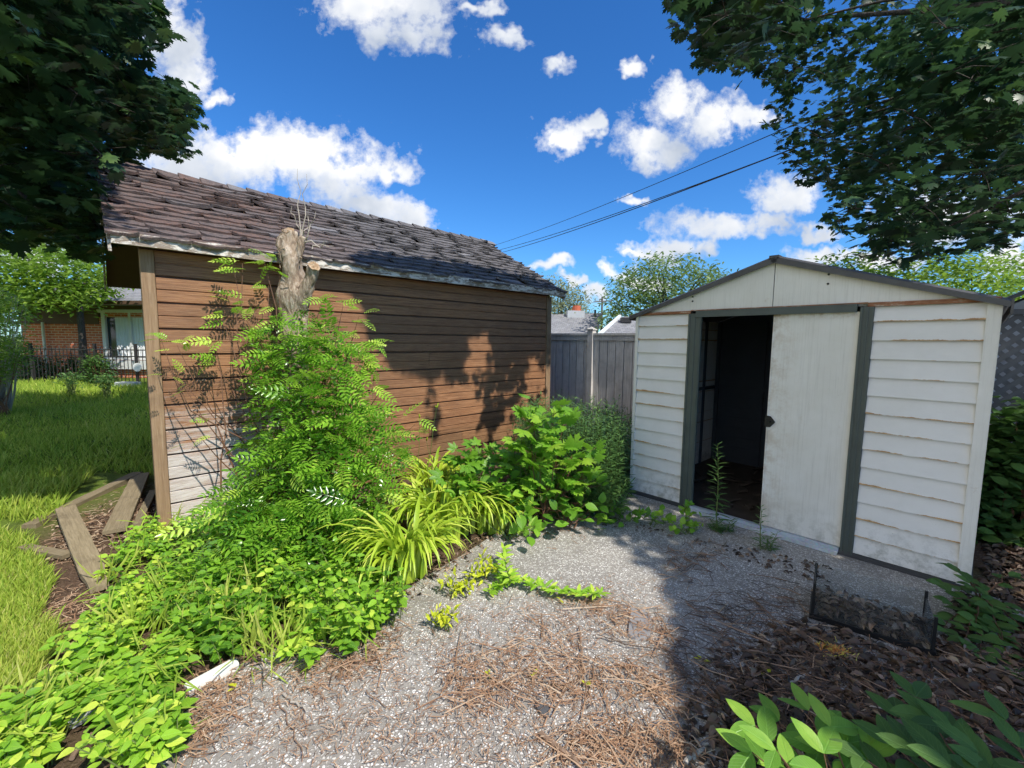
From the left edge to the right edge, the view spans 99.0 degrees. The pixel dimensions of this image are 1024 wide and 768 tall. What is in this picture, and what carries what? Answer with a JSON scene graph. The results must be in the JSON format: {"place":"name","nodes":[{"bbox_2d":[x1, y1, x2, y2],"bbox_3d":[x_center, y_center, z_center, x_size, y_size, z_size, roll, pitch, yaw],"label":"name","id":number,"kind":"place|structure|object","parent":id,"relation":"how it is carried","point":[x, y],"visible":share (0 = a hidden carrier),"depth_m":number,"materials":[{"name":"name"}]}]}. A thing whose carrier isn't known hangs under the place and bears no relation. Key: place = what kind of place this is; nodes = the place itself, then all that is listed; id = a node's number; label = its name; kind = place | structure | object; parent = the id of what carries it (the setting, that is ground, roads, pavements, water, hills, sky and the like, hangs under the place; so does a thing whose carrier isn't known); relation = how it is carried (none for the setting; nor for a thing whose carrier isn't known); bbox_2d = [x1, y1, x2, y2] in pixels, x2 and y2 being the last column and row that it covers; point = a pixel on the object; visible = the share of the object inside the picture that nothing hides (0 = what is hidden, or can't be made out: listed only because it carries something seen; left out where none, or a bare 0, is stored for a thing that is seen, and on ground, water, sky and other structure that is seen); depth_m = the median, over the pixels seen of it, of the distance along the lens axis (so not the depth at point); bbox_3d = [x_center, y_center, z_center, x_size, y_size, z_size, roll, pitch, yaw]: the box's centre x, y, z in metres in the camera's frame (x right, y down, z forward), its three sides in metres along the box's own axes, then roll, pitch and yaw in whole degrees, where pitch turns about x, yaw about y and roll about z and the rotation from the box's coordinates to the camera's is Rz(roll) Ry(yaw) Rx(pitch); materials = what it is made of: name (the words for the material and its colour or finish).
{"place":"outdoors","nodes":[
{"label":"outdoors","id":0,"kind":"place"},
{"bbox_2d":[0,338,1023,767],"bbox_3d":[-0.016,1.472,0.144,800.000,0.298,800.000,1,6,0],"label":"ground","id":1,"kind":"structure","parent":0,"point":[68,570],"depth_m":3.37,"materials":[{"name":"soil"}]},
{"bbox_2d":[0,333,46,416],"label":"shrub","id":2,"kind":"object","parent":1,"relation":"on","point":[3,407],"visible":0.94,"depth_m":8.07,"materials":[{"name":"green plant"}]},
{"bbox_2d":[0,285,48,411],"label":"shrub","id":3,"kind":"object","parent":1,"relation":"on","point":[3,388],"visible":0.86,"depth_m":8.42,"materials":[{"name":"green plant"}]},
{"bbox_2d":[16,543,70,559],"bbox_3d":[-3.412,1.222,3.197,0.446,0.032,0.073,3,6,13],"label":"loose plank","id":4,"kind":"object","parent":1,"relation":"on","point":[60,554],"visible":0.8,"depth_m":3.17,"materials":[{"name":"beige wood"}]},
{"bbox_2d":[0,231,133,380],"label":"leafy tree","id":5,"kind":"object","parent":1,"relation":"on","point":[78,291],"visible":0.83,"depth_m":12.45,"materials":[{"name":"green plant"}]},
{"bbox_2d":[49,369,85,395],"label":"weed clump","id":6,"kind":"object","parent":1,"relation":"on","point":[72,381],"visible":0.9,"depth_m":10.50,"materials":[{"name":"green plant"}]},
{"bbox_2d":[13,351,127,380],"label":"shrub","id":7,"kind":"object","parent":1,"relation":"on","point":[51,370],"visible":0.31,"depth_m":13.82,"materials":[{"name":"green plant"}]},
{"bbox_2d":[5,286,146,377],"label":"brick house","id":8,"kind":"structure","parent":1,"relation":"on","point":[120,325],"depth_m":15.03,"materials":[{"name":"brown brick"}]},
{"bbox_2d":[96,309,145,368],"bbox_3d":[-13.187,-1.526,14.986,1.970,2.027,0.200,1,6,2],"label":"window","id":9,"kind":"structure","parent":8,"relation":"in","point":[128,331],"depth_m":15.02,"materials":[{"name":"white glass"}]},
{"bbox_2d":[0,377,153,692],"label":"lawn grass","id":10,"kind":"structure","parent":1,"relation":"on","point":[27,582],"depth_m":5.16,"materials":[{"name":"green plant"}]},
{"bbox_2d":[65,706,96,728],"bbox_3d":[-1.801,1.359,1.858,0.164,0.085,0.224,1,6,0],"label":"plastic bag","id":11,"kind":"object","parent":1,"relation":"on","point":[72,722],"visible":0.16,"depth_m":1.78,"materials":[{"name":"white plastic"}]},
{"bbox_2d":[18,343,144,383],"bbox_3d":[-12.078,-0.481,12.827,4.744,1.402,0.060,1,6,0],"label":"iron fence","id":12,"kind":"object","parent":1,"relation":"on","point":[136,356],"visible":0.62,"depth_m":12.80,"materials":[{"name":"metal"}]},
{"bbox_2d":[133,363,141,371],"bbox_3d":[-10.935,-0.489,12.762,0.250,0.250,0.025,1,6,0],"label":"round plate","id":13,"kind":"object","parent":12,"relation":"hanging from","point":[137,367],"visible":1,"depth_m":12.75,"materials":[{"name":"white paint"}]},
{"bbox_2d":[55,504,108,593],"bbox_3d":[-3.216,1.176,3.254,1.666,0.038,0.128,9,10,39],"label":"loose plank","id":14,"kind":"object","parent":1,"relation":"on","point":[84,552],"visible":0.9,"depth_m":3.17,"materials":[{"name":"beige wood"}]},
{"bbox_2d":[21,472,142,528],"bbox_3d":[-4.123,1.107,4.293,0.104,0.062,1.444,-1,6,-12],"label":"timber edging","id":15,"kind":"object","parent":1,"relation":"on","point":[101,491],"visible":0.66,"depth_m":4.24,"materials":[{"name":"brown wood"}]},
{"bbox_2d":[68,726,97,760],"bbox_3d":[-1.677,1.398,1.727,0.027,0.025,0.172,0,6,-10],"label":"stick","id":16,"kind":"object","parent":1,"relation":"on","point":[74,753],"visible":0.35,"depth_m":1.66,"materials":[{"name":"brown wood"}]},
{"bbox_2d":[76,349,117,386],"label":"shrub","id":17,"kind":"object","parent":1,"relation":"on","point":[90,366],"visible":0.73,"depth_m":12.53,"materials":[{"name":"green plant"}]},
{"bbox_2d":[0,0,208,264],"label":"maple tree","id":18,"kind":"object","parent":1,"relation":"on","point":[73,97],"visible":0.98,"depth_m":3.74,"materials":[{"name":"green plant"}]},
{"bbox_2d":[89,365,121,397],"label":"weed clump","id":19,"kind":"object","parent":1,"relation":"on","point":[106,381],"visible":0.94,"depth_m":10.52,"materials":[{"name":"green plant"}]},
{"bbox_2d":[102,472,149,534],"bbox_3d":[-3.703,1.105,4.241,0.154,0.033,1.770,-3,7,-35],"label":"loose plank","id":20,"kind":"object","parent":1,"relation":"on","point":[126,504],"visible":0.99,"depth_m":4.01,"materials":[{"name":"beige wood"}]},
{"bbox_2d":[114,381,140,387],"bbox_3d":[-10.861,0.050,12.375,0.580,0.220,0.240,1,6,0],"label":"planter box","id":21,"kind":"object","parent":1,"relation":"on","point":[123,382],"visible":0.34,"depth_m":12.25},
{"bbox_2d":[132,490,154,526],"bbox_3d":[-3.426,1.142,4.090,0.063,0.022,0.973,-3,7,-33],"label":"loose plank","id":22,"kind":"object","parent":1,"relation":"on","point":[147,502],"visible":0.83,"depth_m":4.03,"materials":[{"name":"beige wood"}]},
{"bbox_2d":[0,495,404,767],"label":"ground cover grass","id":23,"kind":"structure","parent":1,"relation":"on","point":[254,631],"depth_m":2.22,"materials":[{"name":"green plant"}]},
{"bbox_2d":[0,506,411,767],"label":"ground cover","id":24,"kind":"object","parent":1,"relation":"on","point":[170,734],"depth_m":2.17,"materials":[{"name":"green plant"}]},
{"bbox_2d":[139,248,436,608],"bbox_3d":[-1.701,0.154,3.270,2.124,2.401,1.859,1,6,0],"label":"fern leaved shrub","id":25,"kind":"object","parent":1,"relation":"on","point":[314,503],"visible":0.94,"depth_m":3.22,"materials":[{"name":"green plant"}]},
{"bbox_2d":[274,169,333,505],"bbox_3d":[-1.854,-0.308,3.974,0.587,3.101,0.366,1,6,0],"label":"tree stump","id":26,"kind":"object","parent":1,"relation":"on","point":[295,288],"visible":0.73,"depth_m":3.81,"materials":[{"name":"brown wood"}]},
{"bbox_2d":[95,156,567,530],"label":"wooden shed","id":27,"kind":"structure","parent":1,"relation":"on","point":[462,322],"depth_m":4.67,"materials":[{"name":"brown wood"}]},
{"bbox_2d":[370,377,375,501],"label":"lily flower stalk","id":28,"kind":"object","parent":1,"relation":"on","point":[372,422],"visible":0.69,"depth_m":4.00,"materials":[{"name":"green plant"}]},
{"bbox_2d":[312,495,478,586],"bbox_3d":[-0.728,1.060,2.925,1.022,0.490,1.074,1,6,0],"label":"lily clump","id":29,"kind":"object","parent":1,"relation":"on","point":[411,551],"visible":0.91,"depth_m":2.83,"materials":[{"name":"green plant"}]},
{"bbox_2d":[418,414,419,466],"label":"lily flower stalk","id":30,"kind":"object","parent":1,"relation":"on","point":[419,439],"visible":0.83,"depth_m":4.48,"materials":[{"name":"green plant"}]},
{"bbox_2d":[427,403,438,471],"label":"lily flower stalk","id":31,"kind":"object","parent":1,"relation":"on","point":[432,435],"visible":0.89,"depth_m":4.48,"materials":[{"name":"green plant"}]},
{"bbox_2d":[389,446,479,500],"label":"lily clump","id":32,"kind":"object","parent":1,"relation":"on","point":[421,477],"visible":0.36,"depth_m":4.49,"materials":[{"name":"green plant"}]},
{"bbox_2d":[358,468,517,543],"bbox_3d":[-0.576,1.011,3.575,1.184,0.465,1.239,-3,7,-36],"label":"lily clump","id":33,"kind":"object","parent":1,"relation":"on","point":[430,504],"visible":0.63,"depth_m":3.47,"materials":[{"name":"green plant"}]},
{"bbox_2d":[428,436,532,509],"bbox_3d":[-0.250,0.877,3.818,0.948,0.715,0.745,1,6,0],"label":"peony bush","id":34,"kind":"object","parent":1,"relation":"on","point":[471,467],"visible":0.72,"depth_m":3.81,"materials":[{"name":"green plant"}]},
{"bbox_2d":[439,475,543,534],"bbox_3d":[-0.202,1.050,3.740,0.894,0.364,1.016,4,7,31],"label":"lily clump","id":35,"kind":"object","parent":1,"relation":"on","point":[482,526],"visible":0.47,"depth_m":3.58,"materials":[{"name":"green plant"}]},
{"bbox_2d":[45,487,1023,767],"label":"leaf litter","id":36,"kind":"object","parent":1,"relation":"on","point":[871,615],"visible":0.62,"depth_m":2.16,"materials":[{"name":"brown plant"}]},
{"bbox_2d":[542,272,599,313],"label":"leafy tree","id":37,"kind":"object","parent":1,"relation":"on","point":[561,305],"visible":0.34,"depth_m":40.48,"materials":[{"name":"green plant"}]},
{"bbox_2d":[508,389,636,520],"bbox_3d":[0.844,0.552,5.086,1.819,1.170,2.855,1,6,0],"label":"goldenrod stand","id":38,"kind":"object","parent":1,"relation":"on","point":[617,493],"visible":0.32,"depth_m":4.30,"materials":[{"name":"green plant"}]},
{"bbox_2d":[551,305,601,332],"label":"house","id":39,"kind":"structure","parent":1,"relation":"on","point":[578,321],"depth_m":37.16,"materials":[{"name":"grey brick"}]},
{"bbox_2d":[550,327,634,435],"bbox_3d":[1.275,-0.056,7.615,5.056,1.860,0.160,5,7,40],"label":"board fence","id":40,"kind":"object","parent":1,"relation":"on","point":[588,364],"visible":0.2,"depth_m":7.46,"materials":[{"name":"grey wood"}]},
{"bbox_2d":[593,296,611,330],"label":"utility pole","id":41,"kind":"object","parent":1,"relation":"on","point":[601,301],"visible":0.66,"depth_m":61.10,"materials":[{"name":"grey wood"}]},
{"bbox_2d":[593,248,738,330],"bbox_3d":[13.697,-6.761,37.192,14.735,10.141,10.985,1,6,0],"label":"leafy tree","id":42,"kind":"object","parent":1,"relation":"on","point":[663,296],"visible":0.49,"depth_m":35.53,"materials":[{"name":"green plant"}]},
{"bbox_2d":[629,255,1014,592],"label":"metal shed","id":43,"kind":"structure","parent":1,"relation":"on","point":[835,410],"depth_m":3.37,"materials":[{"name":"white metal"}]},
{"bbox_2d":[760,311,859,546],"bbox_3d":[2.339,0.340,3.471,0.044,1.790,0.602,-5,8,-43],"label":"door","id":44,"kind":"structure","parent":43,"relation":"in","point":[808,417],"depth_m":3.46,"materials":[{"name":"paint"}]},
{"bbox_2d":[662,0,1023,270],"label":"maple tree","id":45,"kind":"object","parent":1,"relation":"on","point":[979,127],"visible":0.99,"depth_m":4.51,"materials":[{"name":"green plant"}]},
{"bbox_2d":[805,239,1023,300],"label":"leafy tree","id":46,"kind":"object","parent":1,"relation":"on","point":[1012,283],"visible":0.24,"depth_m":10.00,"materials":[{"name":"green plant"}]},
{"bbox_2d":[926,563,1023,679],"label":"dogwood shrub","id":47,"kind":"object","parent":1,"relation":"on","point":[979,616],"visible":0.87,"depth_m":2.50,"materials":[{"name":"green plant"}]},
{"bbox_2d":[975,396,1023,547],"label":"climbing plant","id":48,"kind":"object","parent":1,"relation":"on","point":[1001,513],"visible":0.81,"depth_m":3.55,"materials":[{"name":"green plant"}]},
{"bbox_2d":[987,309,1023,459],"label":"lattice fence","id":49,"kind":"object","parent":1,"relation":"on","point":[1015,351],"visible":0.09,"depth_m":3.93,"materials":[{"name":"grey wood"}]},
{"bbox_2d":[1,0,1023,337],"label":"sky","id":50,"kind":"structure","parent":0,"point":[495,121],"materials":[{"name":"blue"}]},
{"bbox_2d":[144,489,1023,767],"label":"patio","id":51,"kind":"structure","parent":0,"point":[627,553],"depth_m":2.33,"materials":[{"name":"grey gravel"}]},
{"bbox_2d":[173,729,218,761],"bbox_3d":[-1.216,1.407,1.709,0.119,0.022,0.141,1,6,0],"label":"stick","id":52,"kind":"object","parent":51,"relation":"on","point":[191,745],"visible":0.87,"depth_m":1.71,"materials":[{"name":"brown wood"}]},
{"bbox_2d":[184,659,238,696],"bbox_3d":[-1.404,1.366,2.049,0.064,0.036,0.207,5,7,35],"label":"downspout piece","id":53,"kind":"object","parent":51,"relation":"on","point":[208,676],"visible":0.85,"depth_m":2.04,"materials":[{"name":"white plastic"}]},
{"bbox_2d":[228,683,236,690],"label":"fallen leaf","id":54,"kind":"object","parent":51,"relation":"on","point":[233,684],"visible":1,"depth_m":2.00,"materials":[{"name":"yellow plant"}]},
{"bbox_2d":[278,697,303,758],"bbox_3d":[-0.909,1.405,1.797,0.018,0.013,0.371,-4,8,-42],"label":"stick","id":55,"kind":"object","parent":51,"relation":"on","point":[287,723],"visible":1,"depth_m":1.81,"materials":[{"name":"beige wood"}]},
{"bbox_2d":[283,692,306,711],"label":"stick","id":56,"kind":"object","parent":51,"relation":"on","point":[291,699],"visible":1,"depth_m":1.91,"materials":[{"name":"beige wood"}]},
{"bbox_2d":[366,690,389,706],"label":"stick","id":57,"kind":"object","parent":51,"relation":"on","point":[376,698],"visible":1,"depth_m":1.94,"materials":[{"name":"brown wood"}]},
{"bbox_2d":[425,603,461,631],"bbox_3d":[-0.364,1.300,2.442,0.151,0.148,0.205,6,8,43],"label":"yellow sprout","id":58,"kind":"object","parent":51,"relation":"on","point":[445,620],"visible":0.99,"depth_m":2.42,"materials":[{"name":"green plant"}]},
{"bbox_2d":[437,566,474,598],"bbox_3d":[-0.357,1.244,2.722,0.243,0.203,0.167,1,6,0],"label":"yellow sprout","id":59,"kind":"object","parent":51,"relation":"on","point":[459,586],"visible":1,"depth_m":2.74,"materials":[{"name":"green plant"}]},
{"bbox_2d":[461,547,502,585],"bbox_3d":[-0.192,1.220,2.905,0.294,0.219,0.185,1,6,0],"label":"yellow sprout","id":60,"kind":"object","parent":51,"relation":"on","point":[479,574],"visible":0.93,"depth_m":2.90,"materials":[{"name":"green plant"}]},
{"bbox_2d":[447,674,520,684],"bbox_3d":[-0.133,1.390,2.052,0.357,0.014,0.019,2,6,10],"label":"stick","id":61,"kind":"object","parent":51,"relation":"on","point":[481,679],"visible":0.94,"depth_m":2.06,"materials":[{"name":"brown wood"}]},
{"bbox_2d":[444,475,568,546],"bbox_3d":[-0.050,1.027,3.523,1.018,0.482,0.598,1,6,0],"label":"broadleaf seedling","id":62,"kind":"object","parent":51,"relation":"on","point":[536,525],"visible":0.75,"depth_m":3.52,"materials":[{"name":"green plant"}]},
{"bbox_2d":[27,482,1023,767],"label":"twig litter","id":63,"kind":"object","parent":51,"relation":"on","point":[613,740],"visible":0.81,"depth_m":2.04,"materials":[{"name":"brown wood"}]},
{"bbox_2d":[534,703,548,718],"bbox_3d":[0.129,1.411,1.892,0.064,0.012,0.077,1,6,0],"label":"dark stone","id":64,"kind":"object","parent":51,"relation":"on","point":[544,709],"visible":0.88,"depth_m":1.89,"materials":[{"name":"grey stone"}]},
{"bbox_2d":[482,542,610,599],"bbox_3d":[0.147,1.241,2.767,0.859,0.109,0.487,5,7,35],"label":"creeping weed","id":65,"kind":"object","parent":51,"relation":"on","point":[510,576],"visible":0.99,"depth_m":2.77,"materials":[{"name":"green plant"}]},
{"bbox_2d":[495,394,606,521],"bbox_3d":[0.340,0.671,3.728,0.972,1.159,0.683,1,6,0],"label":"maple sapling","id":66,"kind":"object","parent":51,"relation":"on","point":[544,453],"visible":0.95,"depth_m":3.70,"materials":[{"name":"green plant"}]},
{"bbox_2d":[539,730,581,767],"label":"stick","id":67,"kind":"object","parent":51,"relation":"on","point":[553,743],"visible":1,"depth_m":1.71,"materials":[{"name":"brown wood"}]},
{"bbox_2d":[515,473,613,529],"bbox_3d":[0.428,1.010,3.747,0.900,0.482,0.690,1,6,0],"label":"broadleaf bush","id":68,"kind":"object","parent":51,"relation":"on","point":[572,514],"visible":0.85,"depth_m":3.71,"materials":[{"name":"green plant"}]},
{"bbox_2d":[573,626,585,686],"bbox_3d":[0.333,1.374,2.229,0.058,0.017,0.431,1,6,6],"label":"stick","id":69,"kind":"object","parent":51,"relation":"on","point":[581,651],"visible":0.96,"depth_m":2.25,"materials":[{"name":"brown wood"}]},
{"bbox_2d":[586,499,646,526],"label":"broadleaf weed","id":70,"kind":"object","parent":51,"relation":"on","point":[611,513],"visible":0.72,"depth_m":3.86,"materials":[{"name":"green plant"}]},
{"bbox_2d":[597,636,639,641],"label":"stick","id":71,"kind":"object","parent":51,"relation":"on","point":[616,639],"visible":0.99,"depth_m":2.34,"materials":[{"name":"brown wood"}]},
{"bbox_2d":[627,608,653,640],"bbox_3d":[0.730,1.358,2.472,0.134,0.017,0.297,3,6,19],"label":"slate piece","id":72,"kind":"object","parent":51,"relation":"on","point":[631,625],"visible":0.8,"depth_m":2.45,"materials":[{"name":"stone"}]},
{"bbox_2d":[626,504,675,526],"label":"broadleaf weed","id":73,"kind":"object","parent":51,"relation":"on","point":[654,514],"visible":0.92,"depth_m":3.83,"materials":[{"name":"green plant"}]},
{"bbox_2d":[628,660,678,732],"bbox_3d":[0.636,1.402,1.983,0.013,0.019,0.429,-1,6,-13],"label":"stick","id":74,"kind":"object","parent":51,"relation":"on","point":[651,694],"visible":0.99,"depth_m":1.95,"materials":[{"name":"brown wood"}]},
{"bbox_2d":[661,499,702,534],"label":"broadleaf weed","id":75,"kind":"object","parent":51,"relation":"on","point":[690,523],"visible":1,"depth_m":3.67,"materials":[{"name":"green plant"}]},
{"bbox_2d":[683,742,709,765],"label":"stick","id":76,"kind":"object","parent":51,"relation":"on","point":[687,759],"visible":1,"depth_m":1.68,"materials":[{"name":"grey wood"}]},
{"bbox_2d":[702,442,738,535],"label":"goldenrod plant","id":77,"kind":"object","parent":51,"relation":"on","point":[719,528],"visible":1,"depth_m":3.73,"materials":[{"name":"green plant"}]},
{"bbox_2d":[750,505,783,551],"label":"goldenrod plant","id":78,"kind":"object","parent":51,"relation":"on","point":[767,545],"visible":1,"depth_m":3.41,"materials":[{"name":"green plant"}]},
{"bbox_2d":[747,593,792,636],"bbox_3d":[1.513,1.352,2.572,0.021,0.013,0.423,0,6,-3],"label":"stick","id":79,"kind":"object","parent":51,"relation":"on","point":[768,613],"visible":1,"depth_m":2.58,"materials":[{"name":"brown wood"}]},
{"bbox_2d":[746,649,825,665],"bbox_3d":[1.384,1.388,2.183,0.368,0.019,0.108,2,6,10],"label":"stick","id":80,"kind":"object","parent":51,"relation":"on","point":[779,654],"visible":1,"depth_m":2.23,"materials":[{"name":"brown wood"}]},
{"bbox_2d":[790,672,810,681],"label":"stick","id":81,"kind":"object","parent":51,"relation":"on","point":[796,679],"visible":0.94,"depth_m":2.07,"materials":[{"name":"grey wood"}]},
{"bbox_2d":[716,682,896,767],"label":"dogwood shrub","id":82,"kind":"object","parent":51,"relation":"on","point":[805,738],"visible":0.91,"depth_m":1.39,"materials":[{"name":"green plant"}]},
{"bbox_2d":[814,637,858,660],"bbox_3d":[1.640,1.379,2.253,0.261,0.024,0.162,-1,6,-16],"label":"fallen catkin","id":83,"kind":"object","parent":51,"relation":"on","point":[833,648],"visible":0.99,"depth_m":2.27},
{"bbox_2d":[809,563,937,657],"bbox_3d":[2.052,1.271,2.520,0.541,0.210,0.324,5,7,36],"label":"metal frame","id":84,"kind":"object","parent":51,"relation":"on","point":[929,627],"visible":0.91,"depth_m":2.44,"materials":[{"name":"black paint"}]},
{"bbox_2d":[829,670,1023,767],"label":"dogwood shrub","id":85,"kind":"object","parent":51,"relation":"on","point":[921,732],"visible":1,"depth_m":1.36,"materials":[{"name":"green plant"}]},
{"bbox_2d":[599,315,635,332],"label":"house","id":86,"kind":"structure","parent":0,"point":[618,324],"depth_m":28.27,"materials":[{"name":"grey concrete"}]},
{"bbox_2d":[496,100,849,244],"bbox_3d":[2.818,-8.059,19.733,0.020,2.937,41.901,-1,6,-21],"label":"overhead cable","id":87,"kind":"object","parent":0,"point":[677,174],"visible":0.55,"depth_m":13.32,"materials":[{"name":"rubber"}]},
{"bbox_2d":[502,107,899,252],"bbox_3d":[2.966,-7.523,19.785,0.030,3.074,41.554,-1,6,-19],"label":"overhead cable","id":88,"kind":"object","parent":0,"point":[687,188],"visible":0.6,"depth_m":13.02,"materials":[{"name":"rubber"}]},
{"bbox_2d":[500,105,907,249],"bbox_3d":[2.918,-7.616,19.776,0.026,3.358,41.712,-1,6,-20],"label":"overhead cable","id":89,"kind":"object","parent":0,"point":[668,194],"visible":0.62,"depth_m":14.69,"materials":[{"name":"rubber"}]},
{"bbox_2d":[989,290,1023,442],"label":"neighbour shed","id":90,"kind":"structure","parent":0,"point":[1019,304],"depth_m":5.11,"materials":[{"name":"metal"}]}
]}

